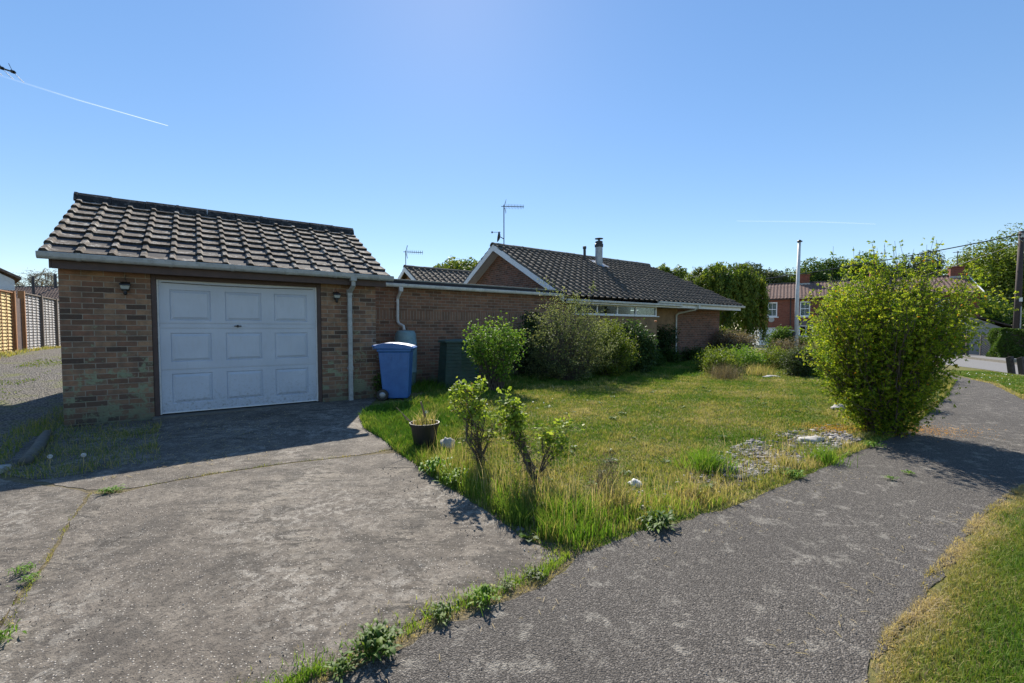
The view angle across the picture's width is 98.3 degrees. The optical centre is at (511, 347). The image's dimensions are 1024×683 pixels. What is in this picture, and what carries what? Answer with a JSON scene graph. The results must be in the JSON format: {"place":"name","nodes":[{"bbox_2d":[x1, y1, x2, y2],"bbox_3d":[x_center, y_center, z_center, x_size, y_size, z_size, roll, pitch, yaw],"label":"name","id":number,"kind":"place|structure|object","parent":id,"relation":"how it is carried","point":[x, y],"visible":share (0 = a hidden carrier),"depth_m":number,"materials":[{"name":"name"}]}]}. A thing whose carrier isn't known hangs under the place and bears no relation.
{"place":"outdoors","nodes":[
{"label":"outdoors","id":0,"kind":"place"},
{"bbox_2d":[0,345,60,358],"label":"rough grass","id":1,"kind":"structure","parent":0,"point":[8,354],"depth_m":12.87,"materials":[{"name":"yellow plant"}]},
{"bbox_2d":[0,348,63,454],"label":"gravel lane","id":2,"kind":"structure","parent":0,"point":[42,395],"depth_m":8.11,"materials":[{"name":"grey gravel"}]},
{"bbox_2d":[0,358,61,400],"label":"moss strip","id":3,"kind":"object","parent":2,"relation":"on","point":[39,364],"visible":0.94,"depth_m":10.15,"materials":[{"name":"green plant"}]},
{"bbox_2d":[0,479,87,620],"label":"driveway side slab","id":4,"kind":"structure","parent":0,"point":[34,518],"depth_m":3.12,"materials":[{"name":"concrete"}]},
{"bbox_2d":[0,397,393,489],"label":"driveway apron","id":5,"kind":"object","parent":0,"point":[326,430],"visible":0.91,"depth_m":5.15,"materials":[{"name":"concrete"}]},
{"bbox_2d":[17,430,52,465],"bbox_3d":[-5.337,1.111,4.985,0.120,0.118,1.499,-2,3,-40],"label":"edging log","id":6,"kind":"object","parent":5,"relation":"on","point":[40,442],"visible":0.85,"depth_m":4.77,"materials":[{"name":"wood"}]},
{"bbox_2d":[0,419,163,478],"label":"rough grass","id":7,"kind":"structure","parent":5,"relation":"on","point":[68,471],"depth_m":4.84,"materials":[{"name":"green plant"}]},
{"bbox_2d":[15,411,305,478],"bbox_3d":[-3.938,1.103,5.277,2.848,0.066,2.538,-2,3,-34],"label":"straw","id":8,"kind":"object","parent":5,"relation":"on","point":[185,443],"visible":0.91,"depth_m":5.16,"materials":[{"name":"beige plant"}]},
{"bbox_2d":[0,453,558,682],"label":"driveway","id":9,"kind":"structure","parent":0,"point":[209,632],"depth_m":2.55,"materials":[{"name":"concrete"}]},
{"bbox_2d":[0,619,26,643],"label":"weed","id":10,"kind":"object","parent":9,"relation":"on","point":[8,629],"visible":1,"depth_m":2.00,"materials":[{"name":"green plant"}]},
{"bbox_2d":[0,494,90,624],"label":"joint grass","id":11,"kind":"structure","parent":9,"relation":"on","point":[17,602],"depth_m":2.46,"materials":[{"name":"green plant"}]},
{"bbox_2d":[0,461,536,681],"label":"grit","id":12,"kind":"object","parent":9,"relation":"on","point":[243,569],"visible":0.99,"depth_m":2.63,"materials":[{"name":"grey gravel"}]},
{"bbox_2d":[0,449,590,682],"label":"soil bed","id":13,"kind":"object","parent":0,"point":[406,642],"visible":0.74,"depth_m":2.42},
{"bbox_2d":[320,649,358,682],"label":"weed","id":14,"kind":"object","parent":13,"relation":"on","point":[335,668],"visible":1,"depth_m":1.80,"materials":[{"name":"green plant"}]},
{"bbox_2d":[339,618,405,664],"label":"weed","id":15,"kind":"object","parent":13,"relation":"on","point":[376,641],"visible":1,"depth_m":1.91,"materials":[{"name":"green plant"}]},
{"bbox_2d":[213,547,574,682],"bbox_3d":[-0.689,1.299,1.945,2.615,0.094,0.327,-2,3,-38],"label":"weed strip","id":16,"kind":"object","parent":13,"relation":"on","point":[308,670],"visible":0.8,"depth_m":2.10,"materials":[{"name":"green plant"}]},
{"bbox_2d":[419,455,453,478],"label":"weed","id":17,"kind":"object","parent":13,"relation":"on","point":[429,464],"visible":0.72,"depth_m":4.13,"materials":[{"name":"green plant"}]},
{"bbox_2d":[427,599,459,625],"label":"weed","id":18,"kind":"object","parent":13,"relation":"on","point":[442,611],"visible":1,"depth_m":2.14,"materials":[{"name":"green plant"}]},
{"bbox_2d":[434,467,472,484],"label":"weed","id":19,"kind":"object","parent":13,"relation":"on","point":[448,477],"visible":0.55,"depth_m":3.89,"materials":[{"name":"green plant"}]},
{"bbox_2d":[413,441,599,548],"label":"long grass","id":20,"kind":"structure","parent":13,"relation":"on","point":[503,507],"depth_m":3.35,"materials":[{"name":"green plant"}]},
{"bbox_2d":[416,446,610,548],"bbox_3d":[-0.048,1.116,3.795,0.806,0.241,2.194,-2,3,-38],"label":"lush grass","id":21,"kind":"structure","parent":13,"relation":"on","point":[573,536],"depth_m":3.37,"materials":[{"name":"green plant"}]},
{"bbox_2d":[0,0,1023,328],"label":"sky","id":22,"kind":"structure","parent":0,"point":[689,134],"materials":[{"name":"blue"}]},
{"bbox_2d":[13,346,1023,682],"bbox_3d":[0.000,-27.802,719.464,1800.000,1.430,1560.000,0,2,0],"label":"ground","id":23,"kind":"structure","parent":0,"point":[743,484],"depth_m":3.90,"materials":[{"name":"green plant"}]},
{"bbox_2d":[0,289,17,351],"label":"panel fence","id":24,"kind":"object","parent":23,"relation":"on","point":[8,329],"visible":0.77,"depth_m":12.71,"materials":[{"name":"brown wood"}]},
{"bbox_2d":[16,298,22,350],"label":"fence post","id":25,"kind":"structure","parent":24,"relation":"attached to","point":[19,322],"depth_m":13.47,"materials":[{"name":"metal"}]},
{"bbox_2d":[0,268,20,289],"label":"neighbour house","id":26,"kind":"structure","parent":23,"relation":"on","point":[9,280],"depth_m":14.81,"materials":[{"name":"white paint"}]},
{"bbox_2d":[0,405,63,464],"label":"rough grass","id":27,"kind":"structure","parent":23,"relation":"on","point":[37,426],"depth_m":5.63,"materials":[{"name":"green plant"}]},
{"bbox_2d":[5,274,58,299],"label":"tiled outhouse","id":28,"kind":"structure","parent":23,"relation":"on","point":[49,291],"depth_m":27.99,"materials":[{"name":"tile"}]},
{"bbox_2d":[13,268,57,285],"bbox_3d":[-38.068,-3.327,36.556,4.806,6.867,4.632,2,3,43],"label":"bare tree","id":29,"kind":"object","parent":23,"relation":"on","point":[49,282],"visible":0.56,"depth_m":35.83,"materials":[{"name":"grey plant"}]},
{"bbox_2d":[17,291,60,349],"bbox_3d":[-17.963,-0.836,17.670,0.140,2.160,9.735,-2,3,-35],"label":"panel fence","id":30,"kind":"object","parent":23,"relation":"on","point":[40,316],"visible":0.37,"depth_m":15.19,"materials":[{"name":"white wood"}]},
{"bbox_2d":[35,192,393,427],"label":"garage","id":31,"kind":"structure","parent":23,"relation":"on","point":[168,311],"depth_m":6.99,"materials":[{"name":"brick"}]},
{"bbox_2d":[156,280,317,414],"bbox_3d":[-4.338,-0.031,7.179,2.192,2.001,0.095,-2,3,-35],"label":"door","id":32,"kind":"structure","parent":31,"relation":"in","point":[221,345],"depth_m":7.09,"materials":[{"name":"paint"}]},
{"bbox_2d":[372,342,416,400],"bbox_3d":[-2.181,0.423,8.274,0.754,1.045,0.612,0,2,-6],"label":"wheelie bin","id":33,"kind":"object","parent":23,"relation":"on","point":[396,360],"visible":1,"depth_m":8.02,"materials":[{"name":"blue plastic"}]},
{"bbox_2d":[359,414,431,456],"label":"dry grass","id":34,"kind":"structure","parent":23,"relation":"on","point":[394,437],"depth_m":5.27,"materials":[{"name":"yellow plant"}]},
{"bbox_2d":[395,330,416,385],"bbox_3d":[-2.430,0.236,10.105,0.510,1.270,0.535,0,2,0],"label":"water butt","id":35,"kind":"object","parent":23,"relation":"on","point":[406,336],"visible":0.46,"depth_m":9.97,"materials":[{"name":"black plastic"}]},
{"bbox_2d":[396,402,441,447],"bbox_3d":[-1.047,0.875,5.046,0.510,0.523,0.468,0,2,0],"label":"plant pot","id":36,"kind":"object","parent":23,"relation":"on","point":[423,430],"visible":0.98,"depth_m":4.97,"materials":[{"name":"black plastic"}]},
{"bbox_2d":[398,245,470,282],"bbox_3d":[-1.180,-2.243,23.809,9.624,5.514,6.138,-2,3,-35],"label":"bungalow","id":37,"kind":"object","parent":23,"relation":"on","point":[409,272],"visible":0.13,"depth_m":21.20,"materials":[{"name":"tile"}]},
{"bbox_2d":[433,254,479,270],"bbox_3d":[-4.731,-3.750,36.201,7.081,7.546,6.471,0,2,0],"label":"broadleaf tree","id":38,"kind":"object","parent":23,"relation":"on","point":[459,264],"visible":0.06,"depth_m":34.62,"materials":[{"name":"green plant"}]},
{"bbox_2d":[437,339,478,387],"bbox_3d":[-1.230,0.329,10.222,0.924,1.075,0.924,-2,3,-36],"label":"compost bin","id":39,"kind":"object","parent":23,"relation":"on","point":[454,361],"visible":0.73,"depth_m":9.83,"materials":[{"name":"green plastic"}]},
{"bbox_2d":[375,279,573,385],"bbox_3d":[-2.179,-0.405,13.636,6.720,2.665,5.173,-2,3,-35],"label":"side extension","id":40,"kind":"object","parent":23,"relation":"on","point":[431,314],"visible":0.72,"depth_m":11.07,"materials":[{"name":"brick"}]},
{"bbox_2d":[446,375,507,468],"bbox_3d":[-0.315,0.735,4.243,0.639,0.948,0.390,0,2,0],"label":"rose bush","id":41,"kind":"object","parent":23,"relation":"on","point":[470,403],"visible":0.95,"depth_m":4.22,"materials":[{"name":"green plant"}]},
{"bbox_2d":[411,371,556,392],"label":"rough grass","id":42,"kind":"structure","parent":23,"relation":"on","point":[425,385],"depth_m":9.81,"materials":[{"name":"green plant"}]},
{"bbox_2d":[462,310,530,390],"bbox_3d":[-0.331,0.057,9.297,1.461,1.707,1.193,0,2,0],"label":"rose shrub","id":43,"kind":"object","parent":23,"relation":"on","point":[491,364],"visible":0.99,"depth_m":9.13,"materials":[{"name":"green plant"}]},
{"bbox_2d":[513,310,552,376],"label":"ivy shrub","id":44,"kind":"object","parent":23,"relation":"on","point":[529,326],"visible":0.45,"depth_m":11.80,"materials":[{"name":"green plant"}]},
{"bbox_2d":[487,386,584,484],"bbox_3d":[0.222,0.812,3.932,0.873,0.959,0.459,0,2,0],"label":"rose bush","id":45,"kind":"object","parent":23,"relation":"on","point":[513,418],"visible":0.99,"depth_m":3.87,"materials":[{"name":"green plant"}]},
{"bbox_2d":[427,417,654,536],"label":"seed stalks","id":46,"kind":"object","parent":23,"relation":"on","point":[524,484],"visible":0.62,"depth_m":3.57,"materials":[{"name":"green plant"}]},
{"bbox_2d":[509,276,619,380],"bbox_3d":[1.324,-0.477,11.050,2.850,2.637,1.906,0,2,0],"label":"silver shrub","id":47,"kind":"object","parent":23,"relation":"on","point":[564,368],"visible":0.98,"depth_m":10.89,"materials":[{"name":"green plant"}]},
{"bbox_2d":[530,479,630,531],"bbox_3d":[0.499,1.136,3.177,0.766,0.233,0.677,1,3,32],"label":"grass tuft","id":48,"kind":"object","parent":23,"relation":"on","point":[569,508],"visible":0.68,"depth_m":3.20,"materials":[{"name":"green plant"}]},
{"bbox_2d":[463,201,744,368],"bbox_3d":[3.471,-2.397,19.122,10.268,6.402,7.937,-2,3,-35],"label":"bungalow","id":49,"kind":"object","parent":23,"relation":"on","point":[651,295],"visible":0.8,"depth_m":16.61,"materials":[{"name":"tile"}]},
{"bbox_2d":[574,303,658,316],"bbox_3d":[3.598,-1.245,14.858,4.160,0.355,0.130,-2,3,-35],"label":"window","id":50,"kind":"structure","parent":49,"relation":"in","point":[596,305],"depth_m":14.87,"materials":[{"name":"white plastic"}]},
{"bbox_2d":[586,446,622,493],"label":"heather tuft","id":51,"kind":"object","parent":23,"relation":"on","point":[601,472],"visible":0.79,"depth_m":3.65,"materials":[{"name":"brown plant"}]},
{"bbox_2d":[586,314,640,376],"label":"golden shrub","id":52,"kind":"object","parent":23,"relation":"on","point":[625,358],"visible":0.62,"depth_m":11.82,"materials":[{"name":"green plant"}]},
{"bbox_2d":[569,474,669,517],"bbox_3d":[0.830,1.106,3.424,0.696,0.266,0.607,2,3,41],"label":"grass tuft","id":53,"kind":"object","parent":23,"relation":"on","point":[619,497],"visible":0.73,"depth_m":3.38,"materials":[{"name":"green plant"}]},
{"bbox_2d":[532,474,721,548],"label":"long grass","id":54,"kind":"structure","parent":23,"relation":"on","point":[603,533],"depth_m":3.22,"materials":[{"name":"green plant"}]},
{"bbox_2d":[417,375,850,541],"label":"lawn weeds","id":55,"kind":"object","parent":23,"relation":"on","point":[522,535],"visible":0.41,"depth_m":4.51,"materials":[{"name":"green plant"}]},
{"bbox_2d":[608,316,661,372],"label":"camellia bush","id":56,"kind":"object","parent":23,"relation":"on","point":[646,349],"visible":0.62,"depth_m":12.80,"materials":[{"name":"green plant"}]},
{"bbox_2d":[656,323,680,361],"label":"climbing plant","id":57,"kind":"object","parent":23,"relation":"on","point":[666,341],"visible":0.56,"depth_m":16.75,"materials":[{"name":"green plant"}]},
{"bbox_2d":[659,346,685,363],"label":"border plant","id":58,"kind":"object","parent":23,"relation":"on","point":[672,356],"visible":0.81,"depth_m":16.52,"materials":[{"name":"green plant"}]},
{"bbox_2d":[656,263,688,280],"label":"broadleaf tree","id":59,"kind":"object","parent":23,"relation":"on","point":[680,273],"visible":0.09,"depth_m":44.05,"materials":[{"name":"green plant"}]},
{"bbox_2d":[533,427,818,536],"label":"seed stalks","id":60,"kind":"object","parent":23,"relation":"on","point":[746,469],"visible":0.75,"depth_m":3.88,"materials":[{"name":"beige plant"}]},
{"bbox_2d":[681,344,708,360],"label":"border plant","id":61,"kind":"object","parent":23,"relation":"on","point":[689,354],"visible":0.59,"depth_m":17.39,"materials":[{"name":"green plant"}]},
{"bbox_2d":[528,428,866,538],"bbox_3d":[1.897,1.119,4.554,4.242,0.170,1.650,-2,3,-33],"label":"dry grass","id":62,"kind":"structure","parent":23,"relation":"on","point":[725,486],"depth_m":3.92,"materials":[{"name":"green plant"}]},
{"bbox_2d":[770,453,805,469],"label":"grass tuft","id":63,"kind":"object","parent":62,"relation":"on","point":[792,462],"visible":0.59,"depth_m":4.38,"materials":[{"name":"yellow plant"}]},
{"bbox_2d":[716,427,862,478],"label":"slate chippings","id":64,"kind":"object","parent":62,"relation":"on","point":[839,438],"visible":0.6,"depth_m":4.92,"materials":[{"name":"white gravel"}]},
{"bbox_2d":[665,466,738,507],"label":"grass tuft","id":65,"kind":"object","parent":23,"relation":"on","point":[703,491],"visible":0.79,"depth_m":3.58,"materials":[{"name":"green plant"}]},
{"bbox_2d":[662,439,751,478],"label":"grass tuft","id":66,"kind":"object","parent":23,"relation":"on","point":[711,460],"visible":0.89,"depth_m":4.23,"materials":[{"name":"green plant"}]},
{"bbox_2d":[700,351,735,373],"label":"border plant","id":67,"kind":"object","parent":23,"relation":"on","point":[712,360],"visible":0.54,"depth_m":12.63,"materials":[{"name":"green plant"}]},
{"bbox_2d":[689,343,749,370],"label":"border plant","id":68,"kind":"object","parent":23,"relation":"on","point":[707,353],"visible":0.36,"depth_m":13.55,"materials":[{"name":"green plant"}]},
{"bbox_2d":[681,261,770,350],"bbox_3d":[11.277,-2.066,23.920,4.850,5.276,3.820,0,2,0],"label":"weeping tree","id":69,"kind":"object","parent":23,"relation":"on","point":[746,287],"visible":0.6,"depth_m":22.73,"materials":[{"name":"green leaf"},{"name":"grey bark"}]},
{"bbox_2d":[701,359,758,379],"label":"grass tuft","id":70,"kind":"object","parent":23,"relation":"on","point":[725,374],"visible":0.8,"depth_m":11.53,"materials":[{"name":"brown plant"}]},
{"bbox_2d":[708,328,760,355],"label":"purple shrub","id":71,"kind":"object","parent":23,"relation":"on","point":[724,338],"visible":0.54,"depth_m":18.53,"materials":[{"name":"brown plant"}]},
{"bbox_2d":[718,342,770,368],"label":"border plant","id":72,"kind":"object","parent":23,"relation":"on","point":[744,352],"visible":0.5,"depth_m":14.01,"materials":[{"name":"green plant"}]},
{"bbox_2d":[626,423,863,509],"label":"stone litter","id":73,"kind":"object","parent":23,"relation":"on","point":[750,455],"visible":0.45,"depth_m":4.17,"materials":[{"name":"stone"}]},
{"bbox_2d":[736,361,776,375],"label":"grass tuft","id":74,"kind":"object","parent":23,"relation":"on","point":[761,371],"visible":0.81,"depth_m":12.46,"materials":[{"name":"yellow plant"}]},
{"bbox_2d":[737,261,791,283],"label":"broadleaf tree","id":75,"kind":"object","parent":23,"relation":"on","point":[770,274],"visible":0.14,"depth_m":57.35,"materials":[{"name":"green plant"}]},
{"bbox_2d":[755,344,792,368],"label":"border plant","id":76,"kind":"object","parent":23,"relation":"on","point":[774,358],"visible":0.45,"depth_m":14.39,"materials":[{"name":"green plant"}]},
{"bbox_2d":[764,324,801,351],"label":"round shrub","id":77,"kind":"object","parent":23,"relation":"on","point":[780,333],"visible":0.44,"depth_m":29.00,"materials":[{"name":"green plant"}]},
{"bbox_2d":[767,334,815,356],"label":"border plant","id":78,"kind":"object","parent":23,"relation":"on","point":[785,343],"visible":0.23,"depth_m":16.10,"materials":[{"name":"brown plant"}]},
{"bbox_2d":[792,240,802,347],"bbox_3d":[12.975,-2.066,20.133,0.330,5.661,0.200,0,2,0],"label":"white pole","id":79,"kind":"object","parent":23,"relation":"on","point":[796,329],"visible":0.88,"depth_m":20.07,"materials":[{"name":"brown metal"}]},
{"bbox_2d":[774,266,821,282],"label":"broadleaf tree","id":80,"kind":"object","parent":23,"relation":"on","point":[793,279],"visible":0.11,"depth_m":56.50,"materials":[{"name":"green plant"}]},
{"bbox_2d":[776,344,823,376],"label":"border plant","id":81,"kind":"object","parent":23,"relation":"on","point":[793,360],"visible":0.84,"depth_m":12.11,"materials":[{"name":"green plant"}]},
{"bbox_2d":[792,441,863,467],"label":"grass tuft","id":82,"kind":"object","parent":23,"relation":"on","point":[831,458],"visible":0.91,"depth_m":4.49,"materials":[{"name":"green plant"}]},
{"bbox_2d":[796,256,861,281],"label":"broadleaf tree","id":83,"kind":"object","parent":23,"relation":"on","point":[828,263],"visible":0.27,"depth_m":56.42,"materials":[{"name":"green plant"}]},
{"bbox_2d":[808,273,853,352],"bbox_3d":[9.830,-0.787,13.448,1.670,3.095,1.784,0,2,0],"label":"path shrub","id":84,"kind":"object","parent":23,"relation":"on","point":[829,306],"visible":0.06,"depth_m":13.44,"materials":[{"name":"green plant"}]},
{"bbox_2d":[743,251,984,345],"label":"brick cottages","id":85,"kind":"structure","parent":23,"relation":"on","point":[782,302],"depth_m":40.57,"materials":[{"name":"red brick"}]},
{"bbox_2d":[837,251,893,278],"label":"broadleaf tree","id":86,"kind":"object","parent":23,"relation":"on","point":[862,262],"visible":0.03,"depth_m":57.72,"materials":[{"name":"green plant"}]},
{"bbox_2d":[795,236,1019,437],"bbox_3d":[4.801,-0.135,5.538,2.004,2.533,1.930,2,3,42],"label":"berberis bush","id":87,"kind":"object","parent":23,"relation":"on","point":[884,382],"visible":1,"depth_m":5.38,"materials":[{"name":"green plant"}]},
{"bbox_2d":[894,248,947,276],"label":"broadleaf tree","id":88,"kind":"object","parent":23,"relation":"on","point":[916,264],"visible":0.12,"depth_m":55.85,"materials":[{"name":"green plant"}]},
{"bbox_2d":[931,222,1023,314],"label":"broadleaf tree","id":89,"kind":"object","parent":23,"relation":"on","point":[999,266],"visible":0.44,"depth_m":42.38,"materials":[{"name":"green plant"}]},
{"bbox_2d":[958,314,1023,354],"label":"outbuilding","id":90,"kind":"structure","parent":23,"relation":"on","point":[996,324],"depth_m":30.27,"materials":[{"name":"grey wood"}]},
{"bbox_2d":[979,295,1023,331],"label":"shrub","id":91,"kind":"object","parent":23,"relation":"on","point":[998,317],"visible":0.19,"depth_m":36.45,"materials":[{"name":"green plant"}]},
{"bbox_2d":[980,288,1023,316],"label":"shrub","id":92,"kind":"object","parent":23,"relation":"on","point":[1006,295],"visible":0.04,"depth_m":40.07,"materials":[{"name":"green plant"}]},
{"bbox_2d":[985,327,1023,357],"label":"clipped hedge","id":93,"kind":"object","parent":23,"relation":"on","point":[1005,342],"visible":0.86,"depth_m":24.79,"materials":[{"name":"green plant"}]},
{"bbox_2d":[1006,356,1023,374],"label":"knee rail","id":94,"kind":"object","parent":23,"relation":"on","point":[1011,361],"visible":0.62,"depth_m":13.62,"materials":[{"name":"grey wood"}]},
{"bbox_2d":[1013,231,1023,331],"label":"telegraph pole","id":95,"kind":"object","parent":23,"relation":"on","point":[1017,315],"visible":0.66,"depth_m":26.77,"materials":[{"name":"brown wood"}]},
{"bbox_2d":[766,233,1023,278],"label":"overhead cable","id":96,"kind":"object","parent":95,"relation":"attached to","point":[910,255],"visible":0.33,"depth_m":30.64,"materials":[{"name":"black plastic"}]},
{"bbox_2d":[327,372,1023,682],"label":"path","id":97,"kind":"structure","parent":0,"point":[731,640],"depth_m":2.42,"materials":[{"name":"grey asphalt"}]},
{"bbox_2d":[463,583,504,615],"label":"weed","id":98,"kind":"object","parent":97,"relation":"on","point":[483,592],"visible":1,"depth_m":2.25,"materials":[{"name":"green plant"}]},
{"bbox_2d":[637,509,677,532],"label":"weed","id":99,"kind":"object","parent":97,"relation":"on","point":[661,519],"visible":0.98,"depth_m":3.08,"materials":[{"name":"green plant"}]},
{"bbox_2d":[448,469,979,681],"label":"grit","id":100,"kind":"object","parent":97,"relation":"on","point":[758,576],"visible":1,"depth_m":2.49,"materials":[{"name":"grey gravel"}]},
{"bbox_2d":[769,421,995,444],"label":"fallen petals","id":101,"kind":"object","parent":97,"relation":"on","point":[893,434],"visible":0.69,"depth_m":5.78,"materials":[{"name":"yellow plant"}]},
{"bbox_2d":[856,483,1023,682],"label":"verge grass","id":102,"kind":"structure","parent":0,"point":[1018,541],"depth_m":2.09,"materials":[{"name":"green plant"}]},
{"bbox_2d":[944,357,1017,374],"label":"road","id":103,"kind":"structure","parent":0,"point":[986,365],"depth_m":18.36,"materials":[{"name":"grey asphalt"}]},
{"bbox_2d":[948,370,1023,393],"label":"verge grass","id":104,"kind":"structure","parent":0,"point":[1015,382],"depth_m":11.99,"materials":[{"name":"green plant"}]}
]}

